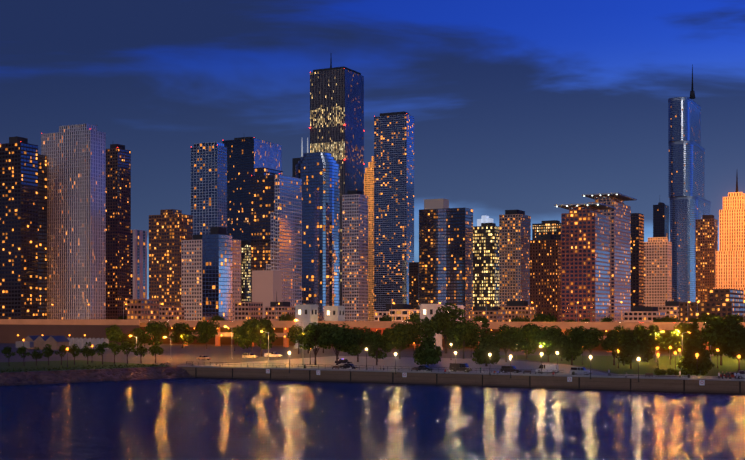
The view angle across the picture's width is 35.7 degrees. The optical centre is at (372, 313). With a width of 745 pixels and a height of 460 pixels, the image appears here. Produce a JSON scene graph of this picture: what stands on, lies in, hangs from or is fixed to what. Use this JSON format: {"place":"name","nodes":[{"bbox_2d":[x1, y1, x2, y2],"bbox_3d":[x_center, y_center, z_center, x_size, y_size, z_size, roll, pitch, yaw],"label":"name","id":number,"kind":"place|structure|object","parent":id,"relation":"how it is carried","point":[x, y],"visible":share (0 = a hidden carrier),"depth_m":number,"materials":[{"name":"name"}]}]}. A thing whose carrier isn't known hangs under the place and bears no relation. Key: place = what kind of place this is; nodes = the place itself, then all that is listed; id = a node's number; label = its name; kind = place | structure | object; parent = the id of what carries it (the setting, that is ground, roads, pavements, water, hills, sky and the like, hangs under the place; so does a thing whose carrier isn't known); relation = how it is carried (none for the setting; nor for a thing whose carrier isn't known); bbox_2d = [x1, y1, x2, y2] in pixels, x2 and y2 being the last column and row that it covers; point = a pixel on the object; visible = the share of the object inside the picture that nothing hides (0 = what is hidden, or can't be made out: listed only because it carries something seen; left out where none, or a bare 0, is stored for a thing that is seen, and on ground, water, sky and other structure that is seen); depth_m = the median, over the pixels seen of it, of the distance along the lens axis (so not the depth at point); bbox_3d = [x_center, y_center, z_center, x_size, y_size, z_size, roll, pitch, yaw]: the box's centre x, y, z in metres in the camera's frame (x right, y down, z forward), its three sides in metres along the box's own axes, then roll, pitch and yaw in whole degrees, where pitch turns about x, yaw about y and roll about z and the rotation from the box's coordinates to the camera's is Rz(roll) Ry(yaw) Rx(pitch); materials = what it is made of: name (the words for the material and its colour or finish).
{"place":"outdoors","nodes":[
{"label":"outdoors","id":0,"kind":"place"},
{"bbox_2d":[0,136,37,318],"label":"tower","id":1,"kind":"structure","parent":0,"point":[18,227],"depth_m":765.80,"materials":[{"name":"grey glass"}]},
{"bbox_2d":[38,154,46,318],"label":"tower","id":2,"kind":"structure","parent":0,"point":[42,236],"depth_m":810.77,"materials":[{"name":"grey"}]},
{"bbox_2d":[24,335,69,349],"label":"pavilion","id":3,"kind":"structure","parent":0,"point":[41,342],"depth_m":471.64,"materials":[{"name":"grey"}]},
{"bbox_2d":[41,124,105,318],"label":"tower","id":4,"kind":"structure","parent":0,"point":[76,218],"depth_m":808.43,"materials":[{"name":"grey concrete"}]},
{"bbox_2d":[0,360,167,371],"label":"spit grass","id":5,"kind":"structure","parent":0,"point":[80,364],"depth_m":326.53,"materials":[{"name":"plant"}]},
{"bbox_2d":[67,337,108,348],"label":"memorial wall","id":6,"kind":"structure","parent":0,"point":[80,342],"depth_m":481.68,"materials":[{"name":"stone"}]},
{"bbox_2d":[106,144,130,319],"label":"tower","id":7,"kind":"structure","parent":0,"point":[118,225],"depth_m":904.13,"materials":[{"name":"brown"}]},
{"bbox_2d":[131,230,146,298],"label":"tower","id":8,"kind":"structure","parent":0,"point":[138,264],"depth_m":1003.84,"materials":[{"name":"grey"}]},
{"bbox_2d":[127,299,158,319],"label":"building","id":9,"kind":"structure","parent":0,"point":[142,309],"depth_m":642.49,"materials":[{"name":"grey"}]},
{"bbox_2d":[149,209,192,306],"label":"tower","id":10,"kind":"structure","parent":0,"point":[170,230],"depth_m":855.40,"materials":[{"name":"brown"}]},
{"bbox_2d":[160,307,183,320],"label":"building","id":11,"kind":"structure","parent":0,"point":[172,313],"depth_m":702.46,"materials":[{"name":"grey"}]},
{"bbox_2d":[191,142,226,234],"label":"tower","id":12,"kind":"structure","parent":0,"point":[208,185],"depth_m":1106.63,"materials":[{"name":"blue"}]},
{"bbox_2d":[181,233,240,320],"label":"tower","id":13,"kind":"structure","parent":0,"point":[191,275],"depth_m":780.99,"materials":[{"name":"grey"}]},
{"bbox_2d":[202,223,232,320],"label":"tower","id":14,"kind":"structure","parent":0,"point":[217,270],"depth_m":754.88,"materials":[{"name":"blue glass"}]},
{"bbox_2d":[241,241,250,301],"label":"tower","id":15,"kind":"structure","parent":0,"point":[245,271],"depth_m":1150.99,"materials":[{"name":"grey"}]},
{"bbox_2d":[235,302,262,320],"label":"building","id":16,"kind":"structure","parent":0,"point":[249,310],"depth_m":701.43,"materials":[{"name":"grey"}]},
{"bbox_2d":[223,137,281,240],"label":"tower","id":17,"kind":"structure","parent":0,"point":[246,156],"depth_m":1309.08,"materials":[{"name":"grey"}]},
{"bbox_2d":[251,167,301,306],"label":"tower","id":18,"kind":"structure","parent":0,"point":[276,219],"depth_m":806.10,"materials":[{"name":"grey"}]},
{"bbox_2d":[265,292,294,320],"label":"building","id":19,"kind":"structure","parent":0,"point":[281,308],"depth_m":722.61,"materials":[{"name":"grey"}]},
{"bbox_2d":[294,304,318,347],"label":"bridge house","id":20,"kind":"structure","parent":0,"point":[306,314],"depth_m":486.76,"materials":[{"name":"stone"}]},
{"bbox_2d":[295,152,339,320],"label":"tower","id":21,"kind":"structure","parent":0,"point":[318,173],"depth_m":954.18,"materials":[{"name":"blue glass"}]},
{"bbox_2d":[342,190,367,320],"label":"tower","id":22,"kind":"structure","parent":0,"point":[355,253],"depth_m":901.16,"materials":[{"name":"grey"}]},
{"bbox_2d":[0,343,724,373],"bbox_3d":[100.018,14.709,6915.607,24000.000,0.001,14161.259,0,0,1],"label":"ground","id":23,"kind":"structure","parent":0,"point":[189,353],"depth_m":414.27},
{"bbox_2d":[16,341,33,349],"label":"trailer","id":24,"kind":"object","parent":23,"relation":"on","point":[27,344],"visible":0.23,"depth_m":464.28,"materials":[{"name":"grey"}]},
{"bbox_2d":[31,347,43,365],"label":"tree","id":25,"kind":"object","parent":23,"relation":"on","point":[36,354],"visible":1,"depth_m":326.20,"materials":[{"name":"green plant"}]},
{"bbox_2d":[42,344,53,364],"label":"tree","id":26,"kind":"object","parent":23,"relation":"on","point":[48,351],"visible":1,"depth_m":327.43,"materials":[{"name":"green plant"}]},
{"bbox_2d":[68,344,81,364],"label":"tree","id":27,"kind":"object","parent":23,"relation":"on","point":[72,350],"visible":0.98,"depth_m":330.93,"materials":[{"name":"green plant"}]},
{"bbox_2d":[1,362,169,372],"bbox_3d":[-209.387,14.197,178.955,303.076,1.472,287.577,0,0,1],"label":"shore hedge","id":28,"kind":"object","parent":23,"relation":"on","point":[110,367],"depth_m":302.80,"materials":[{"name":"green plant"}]},
{"bbox_2d":[82,342,96,363],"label":"tree","id":29,"kind":"object","parent":23,"relation":"on","point":[86,350],"visible":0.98,"depth_m":332.77,"materials":[{"name":"green plant"}]},
{"bbox_2d":[0,366,194,385],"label":"shore rock","id":30,"kind":"object","parent":23,"relation":"on","point":[48,377],"visible":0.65,"depth_m":298.27,"materials":[{"name":"stone"}]},
{"bbox_2d":[95,342,108,363],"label":"tree","id":31,"kind":"object","parent":23,"relation":"on","point":[100,347],"visible":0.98,"depth_m":334.70,"materials":[{"name":"green plant"}]},
{"bbox_2d":[108,342,120,363],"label":"tree","id":32,"kind":"object","parent":23,"relation":"on","point":[113,347],"visible":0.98,"depth_m":335.53,"materials":[{"name":"green plant"}]},
{"bbox_2d":[105,325,129,343],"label":"tree","id":33,"kind":"object","parent":23,"relation":"on","point":[117,335],"visible":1,"depth_m":426.05,"materials":[{"name":"green plant"}]},
{"bbox_2d":[119,341,134,363],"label":"tree","id":34,"kind":"object","parent":23,"relation":"on","point":[125,345],"visible":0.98,"depth_m":337.55,"materials":[{"name":"green plant"}]},
{"bbox_2d":[126,327,148,347],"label":"tree","id":35,"kind":"object","parent":23,"relation":"on","point":[139,334],"visible":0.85,"depth_m":449.26,"materials":[{"name":"green plant"}]},
{"bbox_2d":[133,342,147,362],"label":"tree","id":36,"kind":"object","parent":23,"relation":"on","point":[141,350],"visible":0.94,"depth_m":339.69,"materials":[{"name":"green plant"}]},
{"bbox_2d":[148,340,163,362],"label":"tree","id":37,"kind":"object","parent":23,"relation":"on","point":[155,349],"visible":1,"depth_m":341.49,"materials":[{"name":"green plant"}]},
{"bbox_2d":[144,321,169,344],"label":"tree","id":38,"kind":"object","parent":23,"relation":"on","point":[157,331],"visible":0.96,"depth_m":449.25,"materials":[{"name":"green plant"}]},
{"bbox_2d":[168,322,197,347],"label":"tree","id":39,"kind":"object","parent":23,"relation":"on","point":[180,329],"visible":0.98,"depth_m":491.54,"materials":[{"name":"green plant"}]},
{"bbox_2d":[195,320,219,348],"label":"tree","id":40,"kind":"object","parent":23,"relation":"on","point":[206,329],"visible":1,"depth_m":476.00,"materials":[{"name":"green plant"}]},
{"bbox_2d":[232,319,258,352],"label":"tree","id":41,"kind":"object","parent":23,"relation":"on","point":[238,332],"visible":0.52,"depth_m":424.47,"materials":[{"name":"green plant"}]},
{"bbox_2d":[245,318,277,356],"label":"tree","id":42,"kind":"object","parent":23,"relation":"on","point":[254,333],"visible":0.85,"depth_m":392.43,"materials":[{"name":"green plant"}]},
{"bbox_2d":[252,270,281,317],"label":"building","id":43,"kind":"structure","parent":23,"relation":"on","point":[266,285],"depth_m":787.86,"materials":[{"name":"concrete"}]},
{"bbox_2d":[286,324,307,353],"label":"tree","id":44,"kind":"object","parent":23,"relation":"on","point":[293,333],"visible":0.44,"depth_m":418.87,"materials":[{"name":"green plant"}]},
{"bbox_2d":[292,138,307,176],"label":"skyscraper","id":45,"kind":"structure","parent":23,"relation":"on","point":[295,161],"depth_m":3325.45,"materials":[{"name":"grey"}]},
{"bbox_2d":[323,306,345,320],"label":"bridge house","id":46,"kind":"structure","parent":23,"relation":"on","point":[334,313],"depth_m":524.05,"materials":[{"name":"stone"}]},
{"bbox_2d":[310,58,363,305],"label":"skyscraper","id":47,"kind":"structure","parent":23,"relation":"on","point":[337,112],"depth_m":1612.33,"materials":[{"name":"grey glass"}]},
{"bbox_2d":[364,156,373,320],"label":"skyscraper","id":48,"kind":"structure","parent":23,"relation":"on","point":[369,182],"depth_m":1756.44,"materials":[{"name":"orange"}]},
{"bbox_2d":[0,319,744,352],"bbox_3d":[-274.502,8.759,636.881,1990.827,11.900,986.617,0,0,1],"label":"elevated road","id":49,"kind":"structure","parent":23,"relation":"on","point":[10,329],"depth_m":534.73,"materials":[{"name":"concrete"}]},
{"bbox_2d":[381,328,394,352],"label":"tree","id":50,"kind":"object","parent":23,"relation":"on","point":[387,332],"visible":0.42,"depth_m":431.22,"materials":[{"name":"green plant"}]},
{"bbox_2d":[374,111,413,310],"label":"skyscraper","id":51,"kind":"structure","parent":23,"relation":"on","point":[393,194],"depth_m":1305.63,"materials":[{"name":"blue"}]},
{"bbox_2d":[407,318,423,345],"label":"tree","id":52,"kind":"object","parent":23,"relation":"on","point":[415,327],"visible":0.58,"depth_m":456.94,"materials":[{"name":"green plant"}]},
{"bbox_2d":[422,303,465,352],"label":"tree","id":53,"kind":"object","parent":23,"relation":"on","point":[444,322],"visible":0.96,"depth_m":422.27,"materials":[{"name":"green plant"}]},
{"bbox_2d":[446,329,461,353],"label":"tree","id":54,"kind":"object","parent":23,"relation":"on","point":[448,334],"visible":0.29,"depth_m":415.18,"materials":[{"name":"green plant"}]},
{"bbox_2d":[177,365,744,393],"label":"seawall","id":55,"kind":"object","parent":23,"relation":"on","point":[711,385],"visible":0.62,"depth_m":278.90,"materials":[{"name":"concrete"}]},
{"bbox_2d":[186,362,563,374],"bbox_3d":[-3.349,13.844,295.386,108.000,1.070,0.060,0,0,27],"label":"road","id":56,"kind":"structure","parent":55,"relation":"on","point":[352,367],"depth_m":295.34,"materials":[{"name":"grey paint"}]},
{"bbox_2d":[507,323,538,358],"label":"tree","id":57,"kind":"object","parent":23,"relation":"on","point":[529,345],"visible":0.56,"depth_m":372.31,"materials":[{"name":"green plant"}]},
{"bbox_2d":[526,313,556,321],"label":"tree","id":58,"kind":"object","parent":23,"relation":"on","point":[553,318],"visible":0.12,"depth_m":554.36,"materials":[{"name":"green plant"}]},
{"bbox_2d":[533,325,562,361],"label":"tree","id":59,"kind":"object","parent":23,"relation":"on","point":[544,337],"visible":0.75,"depth_m":348.09,"materials":[{"name":"green plant"}]},
{"bbox_2d":[549,326,592,364],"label":"tree","id":60,"kind":"object","parent":23,"relation":"on","point":[572,345],"visible":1,"depth_m":325.06,"materials":[{"name":"green plant"}]},
{"bbox_2d":[585,327,603,361],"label":"tree","id":61,"kind":"object","parent":23,"relation":"on","point":[595,334],"visible":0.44,"depth_m":347.43,"materials":[{"name":"green plant"}]},
{"bbox_2d":[600,329,621,364],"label":"tree","id":62,"kind":"object","parent":23,"relation":"on","point":[611,338],"visible":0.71,"depth_m":325.91,"materials":[{"name":"green plant"}]},
{"bbox_2d":[500,355,744,375],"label":"lawn grass","id":63,"kind":"structure","parent":23,"relation":"on","point":[603,363],"depth_m":339.63,"materials":[{"name":"plant"}]},
{"bbox_2d":[611,332,653,368],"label":"tree","id":64,"kind":"object","parent":23,"relation":"on","point":[632,346],"visible":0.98,"depth_m":305.97,"materials":[{"name":"green plant"}]},
{"bbox_2d":[632,324,647,336],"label":"tree","id":65,"kind":"object","parent":23,"relation":"on","point":[640,329],"visible":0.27,"depth_m":429.08,"materials":[{"name":"green plant"}]},
{"bbox_2d":[639,330,661,361],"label":"tree","id":66,"kind":"object","parent":23,"relation":"on","point":[650,338],"visible":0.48,"depth_m":347.84,"materials":[{"name":"green plant"}]},
{"bbox_2d":[657,329,688,358],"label":"tree","id":67,"kind":"object","parent":23,"relation":"on","point":[672,339],"visible":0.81,"depth_m":372.39,"materials":[{"name":"green plant"}]},
{"bbox_2d":[667,322,690,353],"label":"tree","id":68,"kind":"object","parent":23,"relation":"on","point":[682,327],"visible":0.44,"depth_m":418.89,"materials":[{"name":"green plant"}]},
{"bbox_2d":[668,64,710,301],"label":"skyscraper","id":69,"kind":"structure","parent":23,"relation":"on","point":[690,204],"depth_m":1900.38,"materials":[{"name":"blue glass"}]},
{"bbox_2d":[676,318,714,371],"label":"tree","id":70,"kind":"object","parent":23,"relation":"on","point":[690,358],"visible":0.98,"depth_m":284.18,"materials":[{"name":"green plant"}]},
{"bbox_2d":[698,312,720,321],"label":"tree","id":71,"kind":"object","parent":23,"relation":"on","point":[702,317],"visible":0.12,"depth_m":489.10,"materials":[{"name":"green plant"}]},
{"bbox_2d":[698,314,743,364],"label":"tree","id":72,"kind":"object","parent":23,"relation":"on","point":[717,324],"visible":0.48,"depth_m":325.34,"materials":[{"name":"green plant"}]},
{"bbox_2d":[708,323,744,370],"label":"tree","id":73,"kind":"object","parent":23,"relation":"on","point":[731,338],"visible":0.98,"depth_m":288.11,"materials":[{"name":"green plant"}]},
{"bbox_2d":[713,175,744,300],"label":"skyscraper","id":74,"kind":"structure","parent":23,"relation":"on","point":[730,263],"depth_m":1003.18,"materials":[{"name":"orange"}]},
{"bbox_2d":[0,377,744,459],"bbox_3d":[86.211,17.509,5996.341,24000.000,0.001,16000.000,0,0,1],"label":"lake water","id":75,"kind":"structure","parent":0,"point":[197,418],"depth_m":185.53,"materials":[{"name":"blue liquid"}]},
{"bbox_2d":[0,0,744,298],"label":"sky","id":76,"kind":"structure","parent":0,"point":[532,107],"materials":[{"name":"blue"}]},
{"bbox_2d":[374,304,410,320],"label":"building","id":77,"kind":"structure","parent":0,"point":[378,316],"depth_m":644.37,"materials":[{"name":"grey"}]},
{"bbox_2d":[196,356,607,374],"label":"road","id":78,"kind":"structure","parent":0,"point":[406,363],"depth_m":332.88,"materials":[{"name":"grey asphalt"}]},
{"bbox_2d":[298,322,330,364],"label":"tree","id":79,"kind":"object","parent":78,"relation":"on","point":[309,340],"visible":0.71,"depth_m":327.55,"materials":[{"name":"green plant"}]},
{"bbox_2d":[316,322,360,364],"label":"tree","id":80,"kind":"object","parent":78,"relation":"on","point":[342,338],"visible":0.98,"depth_m":325.55,"materials":[{"name":"green plant"}]},
{"bbox_2d":[348,326,371,361],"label":"tree","id":81,"kind":"object","parent":78,"relation":"on","point":[362,332],"visible":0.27,"depth_m":349.08,"materials":[{"name":"green plant"}]},
{"bbox_2d":[364,331,393,364],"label":"tree","id":82,"kind":"object","parent":78,"relation":"on","point":[374,341],"visible":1,"depth_m":327.07,"materials":[{"name":"green plant"}]},
{"bbox_2d":[386,328,418,358],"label":"tree","id":83,"kind":"object","parent":78,"relation":"on","point":[401,339],"visible":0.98,"depth_m":373.75,"materials":[{"name":"green plant"}]},
{"bbox_2d":[413,316,441,365],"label":"tree","id":84,"kind":"object","parent":78,"relation":"on","point":[427,351],"visible":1,"depth_m":316.90,"materials":[{"name":"green plant"}]},
{"bbox_2d":[449,363,471,371],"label":"van","id":85,"kind":"object","parent":78,"relation":"on","point":[462,366],"visible":0.77,"depth_m":290.28,"materials":[{"name":"grey paint"}]},
{"bbox_2d":[449,320,482,358],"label":"tree","id":86,"kind":"object","parent":78,"relation":"on","point":[465,333],"visible":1,"depth_m":371.93,"materials":[{"name":"green plant"}]},
{"bbox_2d":[472,317,500,365],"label":"tree","id":87,"kind":"object","parent":78,"relation":"on","point":[486,346],"visible":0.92,"depth_m":319.98,"materials":[{"name":"green plant"}]},
{"bbox_2d":[491,324,522,361],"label":"tree","id":88,"kind":"object","parent":78,"relation":"on","point":[503,338],"visible":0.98,"depth_m":347.88,"materials":[{"name":"green plant"}]},
{"bbox_2d":[500,366,520,372],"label":"suv","id":89,"kind":"object","parent":78,"relation":"on","point":[504,369],"visible":0.79,"depth_m":284.45,"materials":[{"name":"black paint"}]},
{"bbox_2d":[535,364,558,372],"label":"van","id":90,"kind":"object","parent":78,"relation":"on","point":[549,367],"visible":0.79,"depth_m":283.31,"materials":[{"name":"white paint"}]},
{"bbox_2d":[570,367,591,374],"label":"van","id":91,"kind":"object","parent":78,"relation":"on","point":[580,370],"visible":0.83,"depth_m":276.33,"materials":[{"name":"grey paint"}]},
{"bbox_2d":[389,309,419,320],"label":"building","id":92,"kind":"structure","parent":0,"point":[400,314],"depth_m":559.06,"materials":[{"name":"grey"}]},
{"bbox_2d":[409,262,418,309],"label":"tower","id":93,"kind":"structure","parent":0,"point":[414,284],"depth_m":1098.31,"materials":[{"name":"grey"}]},
{"bbox_2d":[419,304,442,349],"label":"bridge house","id":94,"kind":"structure","parent":0,"point":[428,311],"depth_m":460.70,"materials":[{"name":"stone"}]},
{"bbox_2d":[419,199,472,320],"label":"tower","id":95,"kind":"structure","parent":0,"point":[445,253],"depth_m":904.23,"materials":[{"name":"blue glass"}]},
{"bbox_2d":[473,223,498,310],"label":"tower","id":96,"kind":"structure","parent":0,"point":[485,263],"depth_m":1000.15,"materials":[{"name":"grey"}]},
{"bbox_2d":[477,215,492,225],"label":"pale tower","id":97,"kind":"structure","parent":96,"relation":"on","point":[485,219],"depth_m":2396.02,"materials":[{"name":"grey"}]},
{"bbox_2d":[468,306,504,321],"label":"building","id":98,"kind":"structure","parent":0,"point":[493,313],"depth_m":761.30,"materials":[{"name":"grey"}]},
{"bbox_2d":[499,210,530,305],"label":"tower","id":99,"kind":"structure","parent":0,"point":[514,250],"depth_m":950.85,"materials":[{"name":"grey"}]},
{"bbox_2d":[498,301,535,321],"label":"building","id":100,"kind":"structure","parent":0,"point":[515,309],"depth_m":801.14,"materials":[{"name":"grey"}]},
{"bbox_2d":[530,234,560,321],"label":"tower","id":101,"kind":"structure","parent":0,"point":[545,275],"depth_m":849.64,"materials":[{"name":"brown"}]},
{"bbox_2d":[532,220,560,239],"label":"tower","id":102,"kind":"structure","parent":0,"point":[553,227],"depth_m":1151.44,"materials":[{"name":"grey"}]},
{"bbox_2d":[554,203,616,321],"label":"tower","id":103,"kind":"structure","parent":0,"point":[585,255],"depth_m":701.14,"materials":[{"name":"brown"}]},
{"bbox_2d":[582,193,636,321],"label":"tower","id":104,"kind":"structure","parent":0,"point":[620,253],"depth_m":796.09,"materials":[{"name":"grey"}]},
{"bbox_2d":[631,213,643,310],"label":"tower","id":105,"kind":"structure","parent":0,"point":[637,259],"depth_m":895.88,"materials":[{"name":"grey"}]},
{"bbox_2d":[624,307,665,321],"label":"building","id":106,"kind":"structure","parent":0,"point":[643,314],"depth_m":650.08,"materials":[{"name":"grey"}]},
{"bbox_2d":[644,237,671,306],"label":"tower","id":107,"kind":"structure","parent":0,"point":[657,271],"depth_m":998.40,"materials":[{"name":"grey"}]},
{"bbox_2d":[653,202,668,241],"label":"tower","id":108,"kind":"structure","parent":0,"point":[660,219],"depth_m":1496.16,"materials":[{"name":"grey"}]},
{"bbox_2d":[651,301,680,321],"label":"building","id":109,"kind":"structure","parent":0,"point":[671,308],"depth_m":799.10,"materials":[{"name":"grey"}]},
{"bbox_2d":[611,374,744,378],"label":"walkway","id":110,"kind":"structure","parent":0,"point":[672,376],"depth_m":269.56,"materials":[{"name":"concrete"}]},
{"bbox_2d":[284,366,736,378],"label":"kerbs","id":111,"kind":"structure","parent":110,"relation":"on","point":[533,372],"depth_m":280.69,"materials":[{"name":"concrete"}]},
{"bbox_2d":[696,213,717,301],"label":"tower","id":112,"kind":"structure","parent":0,"point":[706,237],"depth_m":1096.45,"materials":[{"name":"brown"}]},
{"bbox_2d":[679,289,744,321],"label":"building","id":113,"kind":"structure","parent":0,"point":[723,302],"depth_m":621.19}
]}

